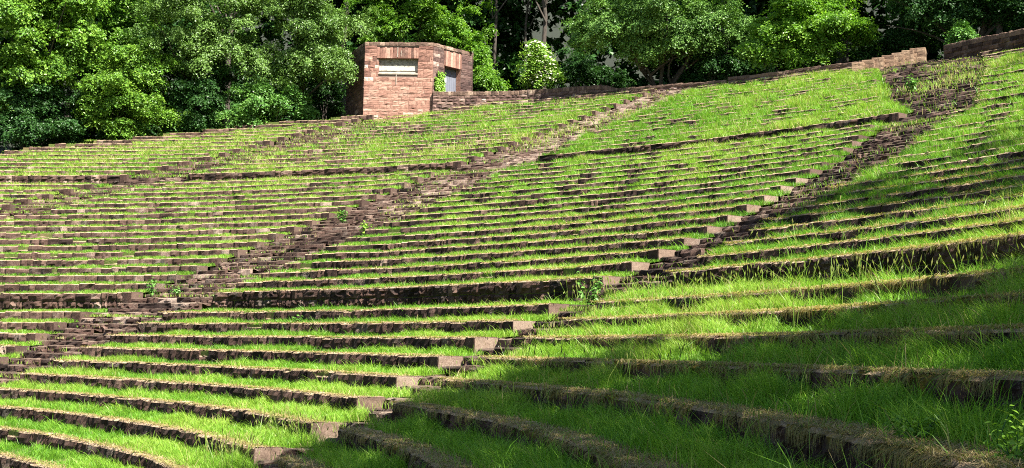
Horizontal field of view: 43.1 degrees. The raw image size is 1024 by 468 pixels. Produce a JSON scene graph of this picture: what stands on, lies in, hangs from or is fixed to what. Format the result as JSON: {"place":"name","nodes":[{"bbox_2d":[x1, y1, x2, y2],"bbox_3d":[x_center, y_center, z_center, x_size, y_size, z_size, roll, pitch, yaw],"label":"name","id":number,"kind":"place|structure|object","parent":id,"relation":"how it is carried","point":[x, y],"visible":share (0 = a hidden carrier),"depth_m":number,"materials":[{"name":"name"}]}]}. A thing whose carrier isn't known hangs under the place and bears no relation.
{"place":"outdoors","nodes":[
{"label":"outdoors","id":0,"kind":"place"},
{"bbox_2d":[0,0,979,153],"bbox_3d":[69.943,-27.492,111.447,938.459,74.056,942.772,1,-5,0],"label":"forest floor","id":1,"kind":"structure","parent":0,"point":[555,33],"depth_m":134.98,"materials":[{"name":"brown plant"}]},
{"bbox_2d":[0,77,96,150],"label":"shrub","id":2,"kind":"object","parent":1,"relation":"on","point":[24,128],"visible":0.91,"depth_m":83.81,"materials":[{"name":"green plant"}]},
{"bbox_2d":[0,0,119,150],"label":"broadleaf tree","id":3,"kind":"object","parent":1,"relation":"on","point":[25,60],"visible":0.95,"depth_m":83.91,"materials":[{"name":"green plant"}]},
{"bbox_2d":[81,0,162,128],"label":"broadleaf tree","id":4,"kind":"object","parent":1,"relation":"on","point":[113,28],"visible":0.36,"depth_m":91.19,"materials":[{"name":"green plant"}]},
{"bbox_2d":[70,37,204,140],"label":"shrub","id":5,"kind":"object","parent":1,"relation":"on","point":[138,68],"visible":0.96,"depth_m":85.17,"materials":[{"name":"green plant"}]},
{"bbox_2d":[126,0,283,131],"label":"drooping tree","id":6,"kind":"object","parent":1,"relation":"on","point":[206,40],"visible":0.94,"depth_m":86.90,"materials":[{"name":"green plant"}]},
{"bbox_2d":[158,60,252,134],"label":"shrub","id":7,"kind":"object","parent":1,"relation":"on","point":[203,95],"visible":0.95,"depth_m":87.06,"materials":[{"name":"green plant"}]},
{"bbox_2d":[215,80,322,128],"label":"shrub","id":8,"kind":"object","parent":1,"relation":"on","point":[258,102],"visible":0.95,"depth_m":87.39,"materials":[{"name":"green plant"}]},
{"bbox_2d":[248,0,378,119],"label":"drooping tree","id":9,"kind":"object","parent":1,"relation":"on","point":[318,57],"visible":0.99,"depth_m":87.68,"materials":[{"name":"green plant"}]},
{"bbox_2d":[307,71,345,119],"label":"shrub","id":10,"kind":"object","parent":1,"relation":"on","point":[321,91],"visible":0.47,"depth_m":92.43,"materials":[{"name":"green plant"}]},
{"bbox_2d":[345,42,473,121],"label":"stone hut","id":11,"kind":"object","parent":1,"relation":"on","point":[397,79],"visible":0.64,"depth_m":86.72,"materials":[{"name":"brown stone"}]},
{"bbox_2d":[337,0,498,91],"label":"beech tree","id":12,"kind":"object","parent":1,"relation":"on","point":[427,12],"visible":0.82,"depth_m":93.65,"materials":[{"name":"green plant"}]},
{"bbox_2d":[464,41,510,91],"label":"shrub","id":13,"kind":"object","parent":1,"relation":"on","point":[483,70],"visible":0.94,"depth_m":90.57,"materials":[{"name":"green plant"}]},
{"bbox_2d":[0,0,1023,150],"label":"forest","id":14,"kind":"object","parent":1,"relation":"on","point":[506,64],"visible":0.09,"depth_m":100.02,"materials":[{"name":"green plant"}]},
{"bbox_2d":[511,38,566,89],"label":"elder bush","id":15,"kind":"object","parent":1,"relation":"on","point":[537,55],"visible":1,"depth_m":86.31,"materials":[{"name":"green plant"}]},
{"bbox_2d":[554,47,636,87],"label":"shrub","id":16,"kind":"object","parent":1,"relation":"on","point":[582,65],"visible":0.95,"depth_m":88.58,"materials":[{"name":"green plant"}]},
{"bbox_2d":[558,0,759,85],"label":"field maple","id":17,"kind":"object","parent":1,"relation":"on","point":[642,41],"visible":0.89,"depth_m":81.33,"materials":[{"name":"green plant"}]},
{"bbox_2d":[682,45,774,81],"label":"shrub","id":18,"kind":"object","parent":1,"relation":"on","point":[726,62],"visible":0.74,"depth_m":81.65,"materials":[{"name":"green plant"}]},
{"bbox_2d":[728,12,830,73],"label":"shrub","id":19,"kind":"object","parent":1,"relation":"on","point":[792,58],"visible":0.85,"depth_m":74.80,"materials":[{"name":"green plant"}]},
{"bbox_2d":[748,0,882,65],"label":"beech tree","id":20,"kind":"object","parent":1,"relation":"on","point":[829,26],"visible":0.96,"depth_m":74.19,"materials":[{"name":"green plant"}]},
{"bbox_2d":[839,19,962,61],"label":"shrub","id":21,"kind":"object","parent":1,"relation":"on","point":[899,40],"visible":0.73,"depth_m":74.74,"materials":[{"name":"green plant"}]},
{"bbox_2d":[873,0,1023,47],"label":"broadleaf tree","id":22,"kind":"object","parent":1,"relation":"on","point":[942,14],"visible":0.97,"depth_m":71.27,"materials":[{"name":"green plant"}]},
{"bbox_2d":[942,18,980,44],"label":"shrub","id":23,"kind":"object","parent":1,"relation":"on","point":[961,31],"visible":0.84,"depth_m":68.85,"materials":[{"name":"green plant"}]},
{"bbox_2d":[0,48,1023,467],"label":"terrace ground","id":24,"kind":"structure","parent":0,"point":[308,265],"depth_m":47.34,"materials":[{"name":"green plant"}]},
{"bbox_2d":[0,322,66,332],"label":"stone seat row","id":25,"kind":"object","parent":24,"relation":"on","point":[41,326],"visible":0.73,"depth_m":44.47,"materials":[{"name":"stone"}]},
{"bbox_2d":[0,311,92,324],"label":"stone seat row","id":26,"kind":"object","parent":24,"relation":"on","point":[77,316],"visible":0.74,"depth_m":45.78,"materials":[{"name":"stone"}]},
{"bbox_2d":[0,174,131,184],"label":"retaining wall","id":27,"kind":"structure","parent":24,"relation":"on","point":[117,179],"depth_m":73.80,"materials":[{"name":"stone"}]},
{"bbox_2d":[0,292,142,310],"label":"retaining wall","id":28,"kind":"structure","parent":24,"relation":"on","point":[46,300],"depth_m":48.58,"materials":[{"name":"stone"}]},
{"bbox_2d":[0,283,164,294],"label":"stone seat row","id":29,"kind":"object","parent":24,"relation":"on","point":[53,287],"visible":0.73,"depth_m":49.80,"materials":[{"name":"stone"}]},
{"bbox_2d":[0,274,184,284],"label":"stone seat row","id":30,"kind":"object","parent":24,"relation":"on","point":[174,278],"visible":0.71,"depth_m":50.86,"materials":[{"name":"stone"}]},
{"bbox_2d":[0,426,185,467],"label":"stone seat row","id":31,"kind":"object","parent":24,"relation":"on","point":[123,457],"visible":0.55,"depth_m":27.68,"materials":[{"name":"stone"}]},
{"bbox_2d":[0,265,207,274],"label":"stone seat row","id":32,"kind":"object","parent":24,"relation":"on","point":[132,269],"visible":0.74,"depth_m":51.91,"materials":[{"name":"stone"}]},
{"bbox_2d":[0,258,227,268],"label":"stone seat row","id":33,"kind":"object","parent":24,"relation":"on","point":[63,263],"visible":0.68,"depth_m":53.52,"materials":[{"name":"stone"}]},
{"bbox_2d":[0,249,247,259],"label":"stone seat row","id":34,"kind":"object","parent":24,"relation":"on","point":[104,255],"visible":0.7,"depth_m":54.57,"materials":[{"name":"stone"}]},
{"bbox_2d":[0,241,265,252],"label":"stone seat row","id":35,"kind":"object","parent":24,"relation":"on","point":[147,247],"visible":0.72,"depth_m":55.63,"materials":[{"name":"stone"}]},
{"bbox_2d":[0,406,284,465],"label":"stone seat row","id":36,"kind":"object","parent":24,"relation":"on","point":[110,424],"visible":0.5,"depth_m":28.46,"materials":[{"name":"stone"}]},
{"bbox_2d":[0,233,284,245],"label":"stone seat row","id":37,"kind":"object","parent":24,"relation":"on","point":[180,239],"visible":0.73,"depth_m":56.79,"materials":[{"name":"stone"}]},
{"bbox_2d":[0,226,302,238],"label":"stone seat row","id":38,"kind":"object","parent":24,"relation":"on","point":[287,229],"visible":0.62,"depth_m":58.01,"materials":[{"name":"stone"}]},
{"bbox_2d":[0,220,319,231],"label":"stone seat row","id":39,"kind":"object","parent":24,"relation":"on","point":[306,223],"visible":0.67,"depth_m":59.26,"materials":[{"name":"stone"}]},
{"bbox_2d":[0,212,336,226],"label":"stone seat row","id":40,"kind":"object","parent":24,"relation":"on","point":[328,215],"visible":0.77,"depth_m":60.36,"materials":[{"name":"stone"}]},
{"bbox_2d":[0,388,342,440],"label":"stone seat row","id":41,"kind":"object","parent":24,"relation":"on","point":[240,416],"visible":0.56,"depth_m":29.42,"materials":[{"name":"stone"}]},
{"bbox_2d":[0,206,351,219],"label":"stone seat row","id":42,"kind":"object","parent":24,"relation":"on","point":[182,214],"visible":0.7,"depth_m":61.52,"materials":[{"name":"stone"}]},
{"bbox_2d":[0,121,389,217],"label":"stone stairway","id":43,"kind":"object","parent":24,"relation":"on","point":[140,181],"visible":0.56,"depth_m":73.41,"materials":[{"name":"stone"}]},
{"bbox_2d":[20,373,384,421],"bbox_3d":[-8.015,3.806,31.322,1.616,0.484,18.171,6,-7,-40],"label":"stone seat row","id":44,"kind":"object","parent":24,"relation":"on","point":[334,400],"visible":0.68,"depth_m":30.19,"materials":[{"name":"stone"}]},
{"bbox_2d":[51,199,368,214],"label":"stone seat row","id":45,"kind":"object","parent":24,"relation":"on","point":[360,202],"visible":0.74,"depth_m":62.04,"materials":[{"name":"stone"}]},
{"bbox_2d":[69,194,382,208],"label":"stone seat row","id":46,"kind":"object","parent":24,"relation":"on","point":[287,200],"visible":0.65,"depth_m":62.90,"materials":[{"name":"stone"}]},
{"bbox_2d":[53,360,421,389],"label":"stone seat row","id":47,"kind":"object","parent":24,"relation":"on","point":[364,379],"visible":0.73,"depth_m":31.45,"materials":[{"name":"stone"}]},
{"bbox_2d":[88,188,397,202],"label":"stone seat row","id":48,"kind":"object","parent":24,"relation":"on","point":[326,193],"visible":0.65,"depth_m":64.02,"materials":[{"name":"stone"}]},
{"bbox_2d":[110,182,410,196],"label":"stone seat row","id":49,"kind":"object","parent":24,"relation":"on","point":[231,192],"visible":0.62,"depth_m":65.08,"materials":[{"name":"stone"}]},
{"bbox_2d":[82,346,462,375],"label":"stone seat row","id":50,"kind":"object","parent":24,"relation":"on","point":[396,360],"visible":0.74,"depth_m":32.41,"materials":[{"name":"stone"}]},
{"bbox_2d":[131,176,423,191],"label":"stone seat row","id":51,"kind":"object","parent":24,"relation":"on","point":[314,184],"visible":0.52,"depth_m":65.53,"materials":[{"name":"stone"}]},
{"bbox_2d":[151,172,436,186],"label":"stone seat row","id":52,"kind":"object","parent":24,"relation":"on","point":[295,180],"visible":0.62,"depth_m":66.53,"materials":[{"name":"stone"}]},
{"bbox_2d":[109,334,497,353],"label":"stone seat row","id":53,"kind":"object","parent":24,"relation":"on","point":[478,343],"visible":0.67,"depth_m":33.28,"materials":[{"name":"stone"}]},
{"bbox_2d":[188,161,466,181],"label":"retaining wall","id":54,"kind":"structure","parent":24,"relation":"on","point":[454,165],"depth_m":68.99,"materials":[{"name":"stone"}]},
{"bbox_2d":[137,320,535,340],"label":"stone seat row","id":55,"kind":"object","parent":24,"relation":"on","point":[335,328],"visible":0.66,"depth_m":34.36,"materials":[{"name":"stone"}]},
{"bbox_2d":[208,156,479,172],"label":"stone seat row","id":56,"kind":"object","parent":24,"relation":"on","point":[473,158],"visible":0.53,"depth_m":69.91,"materials":[{"name":"stone"}]},
{"bbox_2d":[0,88,691,386],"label":"stone stairway","id":57,"kind":"object","parent":24,"relation":"on","point":[331,231],"visible":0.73,"depth_m":50.93,"materials":[{"name":"stone"}]},
{"bbox_2d":[230,151,493,166],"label":"stone seat row","id":58,"kind":"object","parent":24,"relation":"on","point":[486,153],"visible":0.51,"depth_m":70.67,"materials":[{"name":"stone"}]},
{"bbox_2d":[161,303,569,321],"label":"stone seat row","id":59,"kind":"object","parent":24,"relation":"on","point":[554,308],"visible":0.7,"depth_m":35.03,"materials":[{"name":"stone"}]},
{"bbox_2d":[251,146,505,162],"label":"stone seat row","id":60,"kind":"object","parent":24,"relation":"on","point":[499,148],"visible":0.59,"depth_m":72.14,"materials":[{"name":"stone"}]},
{"bbox_2d":[272,141,518,158],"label":"stone seat row","id":61,"kind":"object","parent":24,"relation":"on","point":[512,143],"visible":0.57,"depth_m":72.05,"materials":[{"name":"stone"}]},
{"bbox_2d":[287,137,531,153],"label":"stone seat row","id":62,"kind":"object","parent":24,"relation":"on","point":[310,151],"visible":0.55,"depth_m":73.11,"materials":[{"name":"stone"}]},
{"bbox_2d":[336,428,483,467],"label":"stone seat row","id":63,"kind":"object","parent":24,"relation":"on","point":[394,449],"visible":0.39,"depth_m":18.32,"materials":[{"name":"stone"}]},
{"bbox_2d":[213,276,620,309],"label":"retaining wall","id":64,"kind":"structure","parent":24,"relation":"on","point":[339,297],"depth_m":38.02,"materials":[{"name":"stone"}]},
{"bbox_2d":[237,261,649,288],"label":"stone seat row","id":65,"kind":"object","parent":24,"relation":"on","point":[629,266],"visible":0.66,"depth_m":38.70,"materials":[{"name":"stone"}]},
{"bbox_2d":[261,249,675,279],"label":"stone seat row","id":66,"kind":"object","parent":24,"relation":"on","point":[655,254],"visible":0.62,"depth_m":39.27,"materials":[{"name":"stone"}]},
{"bbox_2d":[284,237,700,270],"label":"stone seat row","id":67,"kind":"object","parent":24,"relation":"on","point":[646,244],"visible":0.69,"depth_m":40.02,"materials":[{"name":"stone"}]},
{"bbox_2d":[0,156,1023,467],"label":"dead grass","id":68,"kind":"structure","parent":24,"relation":"on","point":[874,430],"depth_m":17.22,"materials":[{"name":"brown plant"}]},
{"bbox_2d":[305,225,722,260],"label":"stone seat row","id":69,"kind":"object","parent":24,"relation":"on","point":[537,244],"visible":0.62,"depth_m":41.06,"materials":[{"name":"stone"}]},
{"bbox_2d":[432,85,618,112],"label":"wall","id":70,"kind":"structure","parent":24,"relation":"on","point":[444,101],"depth_m":85.69,"materials":[{"name":"brown stone"}]},
{"bbox_2d":[325,215,741,252],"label":"stone seat row","id":71,"kind":"object","parent":24,"relation":"on","point":[630,228],"visible":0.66,"depth_m":42.15,"materials":[{"name":"stone"}]},
{"bbox_2d":[391,402,678,467],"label":"stone seat row","id":72,"kind":"object","parent":24,"relation":"on","point":[449,419],"visible":0.36,"depth_m":16.46,"materials":[{"name":"stone"}]},
{"bbox_2d":[346,204,760,242],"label":"stone seat row","id":73,"kind":"object","parent":24,"relation":"on","point":[745,207],"visible":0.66,"depth_m":43.59,"materials":[{"name":"stone"}]},
{"bbox_2d":[365,195,777,235],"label":"stone seat row","id":74,"kind":"object","parent":24,"relation":"on","point":[603,215],"visible":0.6,"depth_m":43.37,"materials":[{"name":"stone"}]},
{"bbox_2d":[383,185,793,227],"bbox_3d":[1.882,-0.695,45.604,1.327,0.492,18.967,6,-7,-44],"label":"stone seat row","id":75,"kind":"object","parent":24,"relation":"on","point":[538,213],"visible":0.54,"depth_m":45.26,"materials":[{"name":"stone"}]},
{"bbox_2d":[401,177,807,220],"bbox_3d":[2.513,-0.999,46.532,1.315,0.491,18.946,6,-7,-44],"label":"stone seat row","id":76,"kind":"object","parent":24,"relation":"on","point":[605,201],"visible":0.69,"depth_m":46.02,"materials":[{"name":"stone"}]},
{"bbox_2d":[195,187,1023,467],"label":"seeding grass","id":77,"kind":"structure","parent":24,"relation":"on","point":[665,399],"depth_m":20.27,"materials":[{"name":"green plant"}]},
{"bbox_2d":[255,55,982,467],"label":"stone stairway","id":78,"kind":"object","parent":24,"relation":"on","point":[849,163],"visible":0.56,"depth_m":38.13,"materials":[{"name":"stone"}]},
{"bbox_2d":[420,168,822,213],"bbox_3d":[3.192,-1.302,47.441,1.310,0.489,18.809,6,-7,-44],"label":"stone seat row","id":79,"kind":"object","parent":24,"relation":"on","point":[627,193],"visible":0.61,"depth_m":47.02,"materials":[{"name":"stone"}]},
{"bbox_2d":[434,162,832,204],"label":"stone seat row","id":80,"kind":"object","parent":24,"relation":"on","point":[580,191],"visible":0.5,"depth_m":48.85,"materials":[{"name":"stone"}]},
{"bbox_2d":[447,155,843,198],"bbox_3d":[4.309,-1.896,49.468,18.885,0.487,1.286,-4,-7,45],"label":"stone seat row","id":81,"kind":"object","parent":24,"relation":"on","point":[631,181],"visible":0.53,"depth_m":49.54,"materials":[{"name":"stone"}]},
{"bbox_2d":[462,147,853,193],"bbox_3d":[4.878,-2.197,50.438,18.809,0.486,1.293,-4,-7,44],"label":"stone seat row","id":82,"kind":"object","parent":24,"relation":"on","point":[579,181],"visible":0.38,"depth_m":50.48,"materials":[{"name":"stone"}]},
{"bbox_2d":[474,141,861,186],"bbox_3d":[5.416,-2.491,51.474,18.834,0.482,1.240,-4,-7,44],"label":"stone seat row","id":83,"kind":"object","parent":24,"relation":"on","point":[678,166],"visible":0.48,"depth_m":50.76,"materials":[{"name":"stone"}]},
{"bbox_2d":[619,80,727,91],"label":"rim wall","id":84,"kind":"structure","parent":24,"relation":"on","point":[669,87],"depth_m":79.37,"materials":[{"name":"brown stone"}]},
{"bbox_2d":[486,135,868,180],"bbox_3d":[5.957,-2.796,52.521,18.716,0.504,1.266,-4,-7,44],"label":"stone seat row","id":85,"kind":"object","parent":24,"relation":"on","point":[846,138],"visible":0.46,"depth_m":52.98,"materials":[{"name":"stone"}]},
{"bbox_2d":[498,129,873,174],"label":"stone seat row","id":86,"kind":"object","parent":24,"relation":"on","point":[545,169],"visible":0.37,"depth_m":54.19,"materials":[{"name":"stone"}]},
{"bbox_2d":[511,124,878,167],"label":"stone seat row","id":87,"kind":"object","parent":24,"relation":"on","point":[649,154],"visible":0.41,"depth_m":54.08,"materials":[{"name":"stone"}]},
{"bbox_2d":[540,112,906,162],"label":"retaining wall","id":88,"kind":"structure","parent":24,"relation":"on","point":[891,117],"depth_m":55.92,"materials":[{"name":"stone"}]},
{"bbox_2d":[439,378,1019,467],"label":"stone seat row","id":89,"kind":"object","parent":24,"relation":"on","point":[822,447],"visible":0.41,"depth_m":10.13,"materials":[{"name":"stone"}]},
{"bbox_2d":[884,410,942,444],"bbox_3d":[2.420,1.220,7.848,0.433,0.297,0.294,2,-5,-9],"label":"weed","id":90,"kind":"object","parent":89,"relation":"on","point":[905,434],"visible":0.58,"depth_m":7.85,"materials":[{"name":"green plant"}]},
{"bbox_2d":[485,357,1023,423],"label":"stone seat row","id":91,"kind":"object","parent":24,"relation":"on","point":[1015,391],"visible":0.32,"depth_m":11.27,"materials":[{"name":"stone"}]},
{"bbox_2d":[524,328,1023,356],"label":"stone seat row","id":92,"kind":"object","parent":24,"relation":"on","point":[712,339],"visible":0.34,"depth_m":16.53,"materials":[{"name":"stone"}]},
{"bbox_2d":[565,294,1023,331],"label":"stone seat row","id":93,"kind":"object","parent":24,"relation":"on","point":[787,321],"visible":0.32,"depth_m":18.62,"materials":[{"name":"stone"}]},
{"bbox_2d":[728,61,861,82],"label":"rim wall","id":94,"kind":"structure","parent":24,"relation":"on","point":[743,78],"depth_m":74.04,"materials":[{"name":"brown stone"}]},
{"bbox_2d":[597,271,1021,311],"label":"stone seat row","id":95,"kind":"object","parent":24,"relation":"on","point":[941,287],"visible":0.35,"depth_m":18.80,"materials":[{"name":"stone"}]},
{"bbox_2d":[668,234,1023,290],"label":"retaining wall","id":96,"kind":"structure","parent":24,"relation":"on","point":[824,263],"depth_m":22.57,"materials":[{"name":"stone"}]},
{"bbox_2d":[696,218,1023,268],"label":"stone seat row","id":97,"kind":"object","parent":24,"relation":"on","point":[886,241],"visible":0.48,"depth_m":25.00,"materials":[{"name":"stone"}]},
{"bbox_2d":[725,207,1023,248],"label":"stone seat row","id":98,"kind":"object","parent":24,"relation":"on","point":[851,234],"visible":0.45,"depth_m":25.65,"materials":[{"name":"stone"}]},
{"bbox_2d":[749,195,1023,240],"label":"stone seat row","id":99,"kind":"object","parent":24,"relation":"on","point":[762,233],"visible":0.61,"depth_m":28.26,"materials":[{"name":"stone"}]},
{"bbox_2d":[852,47,926,71],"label":"stepped wall","id":100,"kind":"structure","parent":24,"relation":"on","point":[912,55],"depth_m":69.32,"materials":[{"name":"beige stone"}]},
{"bbox_2d":[772,184,1023,224],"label":"stone seat row","id":101,"kind":"object","parent":24,"relation":"on","point":[813,217],"visible":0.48,"depth_m":29.00,"materials":[{"name":"stone"}]},
{"bbox_2d":[795,175,1023,212],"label":"stone seat row","id":102,"kind":"object","parent":24,"relation":"on","point":[965,187],"visible":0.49,"depth_m":29.34,"materials":[{"name":"stone"}]},
{"bbox_2d":[816,166,1023,200],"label":"stone seat row","id":103,"kind":"object","parent":24,"relation":"on","point":[942,181],"visible":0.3,"depth_m":30.58,"materials":[{"name":"stone"}]},
{"bbox_2d":[838,158,1023,189],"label":"stone seat row","id":104,"kind":"object","parent":24,"relation":"on","point":[951,171],"visible":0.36,"depth_m":31.83,"materials":[{"name":"stone"}]},
{"bbox_2d":[856,150,1023,179],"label":"stone seat row","id":105,"kind":"object","parent":24,"relation":"on","point":[1008,155],"visible":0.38,"depth_m":32.44,"materials":[{"name":"stone"}]},
{"bbox_2d":[943,28,1023,59],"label":"retaining wall","id":106,"kind":"structure","parent":24,"relation":"on","point":[1009,40],"depth_m":63.95,"materials":[{"name":"stone"}]},
{"bbox_2d":[983,405,1023,466],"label":"weed","id":107,"kind":"object","parent":24,"relation":"on","point":[1013,452],"visible":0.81,"depth_m":6.40,"materials":[{"name":"green plant"}]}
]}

